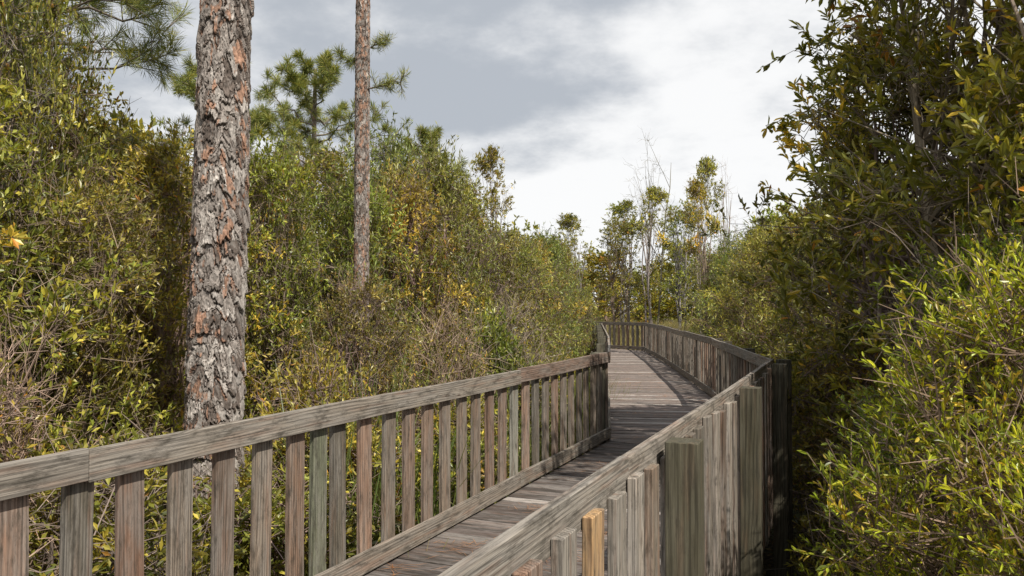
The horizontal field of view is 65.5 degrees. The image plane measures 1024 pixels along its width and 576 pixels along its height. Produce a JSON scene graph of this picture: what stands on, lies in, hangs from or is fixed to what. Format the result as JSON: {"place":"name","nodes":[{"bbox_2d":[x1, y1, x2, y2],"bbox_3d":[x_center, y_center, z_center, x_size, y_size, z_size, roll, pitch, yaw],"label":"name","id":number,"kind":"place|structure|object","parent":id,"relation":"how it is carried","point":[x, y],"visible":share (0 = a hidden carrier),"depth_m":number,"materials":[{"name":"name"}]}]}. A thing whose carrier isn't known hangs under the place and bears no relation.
{"place":"outdoors","nodes":[
{"label":"outdoors","id":0,"kind":"place"},
{"bbox_2d":[33,316,818,575],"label":"marsh grass","id":1,"kind":"structure","parent":0,"point":[666,324],"depth_m":8.00,"materials":[{"name":"green plant"}]},
{"bbox_2d":[101,313,869,575],"bbox_3d":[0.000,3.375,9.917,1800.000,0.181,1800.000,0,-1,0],"label":"ground","id":2,"kind":"structure","parent":0,"point":[766,561],"depth_m":10.46,"materials":[{"name":"black soil"}]},
{"bbox_2d":[14,0,195,382],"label":"pine tree","id":3,"kind":"object","parent":2,"relation":"on","point":[142,55],"visible":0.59,"depth_m":10.01,"materials":[{"name":"green plant"}]},
{"bbox_2d":[182,0,254,569],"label":"pine tree","id":4,"kind":"object","parent":2,"relation":"on","point":[215,368],"visible":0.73,"depth_m":6.66,"materials":[{"name":"brown plant"}]},
{"bbox_2d":[152,51,295,162],"bbox_3d":[-6.827,-1.127,18.846,3.684,9.413,2.850,0,-1,0],"label":"pine tree","id":5,"kind":"object","parent":2,"relation":"on","point":[184,85],"visible":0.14,"depth_m":18.87,"materials":[{"name":"green plant"}]},
{"bbox_2d":[0,0,604,575],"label":"shrub thicket","id":6,"kind":"object","parent":2,"relation":"on","point":[94,248],"visible":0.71,"depth_m":8.92,"materials":[{"name":"green plant"}]},
{"bbox_2d":[252,47,413,219],"bbox_3d":[-4.702,-1.265,20.552,4.495,9.777,5.360,1,-2,-32],"label":"pine tree","id":7,"kind":"object","parent":2,"relation":"on","point":[327,69],"visible":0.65,"depth_m":19.98,"materials":[{"name":"green plant"}]},
{"bbox_2d":[329,0,410,354],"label":"pine tree","id":8,"kind":"object","parent":2,"relation":"on","point":[360,61],"visible":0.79,"depth_m":10.28,"materials":[{"name":"brown plant"}]},
{"bbox_2d":[399,124,471,249],"bbox_3d":[-2.666,-0.690,23.766,2.988,8.790,2.215,0,-2,17],"label":"pine tree","id":9,"kind":"object","parent":2,"relation":"on","point":[423,133],"visible":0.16,"depth_m":23.83,"materials":[{"name":"green plant"}]},
{"bbox_2d":[467,144,516,255],"bbox_3d":[-0.468,-0.087,20.541,1.364,7.437,1.450,-1,-2,30],"label":"sapling tree","id":10,"kind":"object","parent":2,"relation":"on","point":[488,162],"visible":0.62,"depth_m":20.47,"materials":[{"name":"green plant"}]},
{"bbox_2d":[158,190,892,350],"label":"distant treeline","id":11,"kind":"object","parent":2,"relation":"on","point":[668,304],"visible":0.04,"depth_m":53.84,"materials":[{"name":"green plant"}]},
{"bbox_2d":[363,349,711,575],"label":"wooden boardwalk","id":12,"kind":"structure","parent":2,"relation":"on","point":[491,522],"depth_m":9.28,"materials":[{"name":"grey wood"}]},
{"bbox_2d":[0,323,610,575],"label":"wooden railing","id":13,"kind":"object","parent":12,"relation":"on","point":[75,474],"visible":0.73,"depth_m":4.98,"materials":[{"name":"grey wood"}]},
{"bbox_2d":[386,372,728,575],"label":"fallen pine needles","id":14,"kind":"object","parent":12,"relation":"on","point":[391,566],"visible":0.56,"depth_m":6.08,"materials":[{"name":"brown plant"}]},
{"bbox_2d":[438,321,792,575],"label":"wooden railing","id":15,"kind":"object","parent":12,"relation":"on","point":[722,457],"visible":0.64,"depth_m":4.73,"materials":[{"name":"grey wood"}]},
{"bbox_2d":[548,211,600,318],"bbox_3d":[2.869,0.222,36.847,2.538,7.650,2.407,0,-1,0],"label":"sapling tree","id":16,"kind":"object","parent":2,"relation":"on","point":[568,221],"visible":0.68,"depth_m":36.87,"materials":[{"name":"green plant"}]},
{"bbox_2d":[601,199,648,329],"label":"sapling tree","id":17,"kind":"object","parent":2,"relation":"on","point":[624,206],"visible":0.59,"depth_m":43.03,"materials":[{"name":"green plant"}]},
{"bbox_2d":[589,213,667,339],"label":"sapling tree","id":18,"kind":"object","parent":2,"relation":"on","point":[626,226],"visible":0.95,"depth_m":40.95,"materials":[{"name":"green plant"}]},
{"bbox_2d":[620,134,674,324],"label":"dead tree","id":19,"kind":"object","parent":2,"relation":"on","point":[660,261],"visible":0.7,"depth_m":41.90,"materials":[{"name":"grey plant"}]},
{"bbox_2d":[623,186,680,323],"bbox_3d":[7.063,-0.595,40.156,3.056,9.456,2.408,0,-1,0],"label":"sapling tree","id":20,"kind":"object","parent":2,"relation":"on","point":[660,194],"visible":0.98,"depth_m":40.00,"materials":[{"name":"green plant"}]},
{"bbox_2d":[652,201,712,329],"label":"sapling tree","id":21,"kind":"object","parent":2,"relation":"on","point":[677,290],"visible":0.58,"depth_m":40.95,"materials":[{"name":"green plant"}]},
{"bbox_2d":[679,176,724,334],"bbox_3d":[7.026,-0.178,29.446,1.709,8.074,1.782,0,-1,0],"label":"sapling tree","id":22,"kind":"object","parent":2,"relation":"on","point":[694,187],"visible":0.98,"depth_m":29.45,"materials":[{"name":"green plant"}]},
{"bbox_2d":[679,154,726,332],"bbox_3d":[8.651,-1.069,36.134,2.128,10.199,2.120,0,-1,0],"label":"sapling tree","id":23,"kind":"object","parent":2,"relation":"on","point":[709,168],"visible":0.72,"depth_m":36.06,"materials":[{"name":"green plant"}]},
{"bbox_2d":[708,158,753,261],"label":"dead tree","id":24,"kind":"object","parent":2,"relation":"on","point":[722,202],"visible":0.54,"depth_m":36.06,"materials":[{"name":"grey plant"}]},
{"bbox_2d":[763,463,857,575],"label":"leaf litter","id":25,"kind":"object","parent":2,"relation":"on","point":[764,572],"visible":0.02,"depth_m":10.12,"materials":[{"name":"brown plant"}]},
{"bbox_2d":[676,154,1014,575],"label":"shrub thicket","id":26,"kind":"object","parent":2,"relation":"on","point":[742,321],"visible":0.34,"depth_m":14.88,"materials":[{"name":"green plant"}]},
{"bbox_2d":[688,0,1022,452],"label":"bay tree","id":27,"kind":"object","parent":2,"relation":"on","point":[844,248],"visible":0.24,"depth_m":10.10,"materials":[{"name":"green plant"}]},
{"bbox_2d":[737,0,1023,439],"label":"bay tree","id":28,"kind":"object","parent":2,"relation":"on","point":[910,58],"visible":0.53,"depth_m":8.15,"materials":[{"name":"green plant"}]},
{"bbox_2d":[780,0,1023,482],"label":"bay tree","id":29,"kind":"object","parent":2,"relation":"on","point":[992,101],"visible":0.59,"depth_m":6.35,"materials":[{"name":"green plant"}]},
{"bbox_2d":[785,158,1023,575],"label":"groundsel bush","id":30,"kind":"object","parent":2,"relation":"on","point":[987,340],"visible":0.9,"depth_m":3.83,"materials":[{"name":"green plant"}]},
{"bbox_2d":[789,177,1023,575],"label":"groundsel bush","id":31,"kind":"object","parent":2,"relation":"on","point":[944,279],"visible":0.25,"depth_m":5.48,"materials":[{"name":"green plant"}]},
{"bbox_2d":[906,386,1023,575],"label":"groundsel bush","id":32,"kind":"object","parent":2,"relation":"on","point":[1009,560],"visible":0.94,"depth_m":3.01,"materials":[{"name":"green plant"}]},
{"bbox_2d":[965,1,1023,254],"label":"bay tree","id":33,"kind":"object","parent":2,"relation":"on","point":[1022,8],"visible":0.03,"depth_m":8.37,"materials":[{"name":"green plant"}]},
{"bbox_2d":[13,0,1023,310],"label":"sky","id":34,"kind":"structure","parent":0,"point":[570,90],"materials":[{"name":"white"}]}
]}

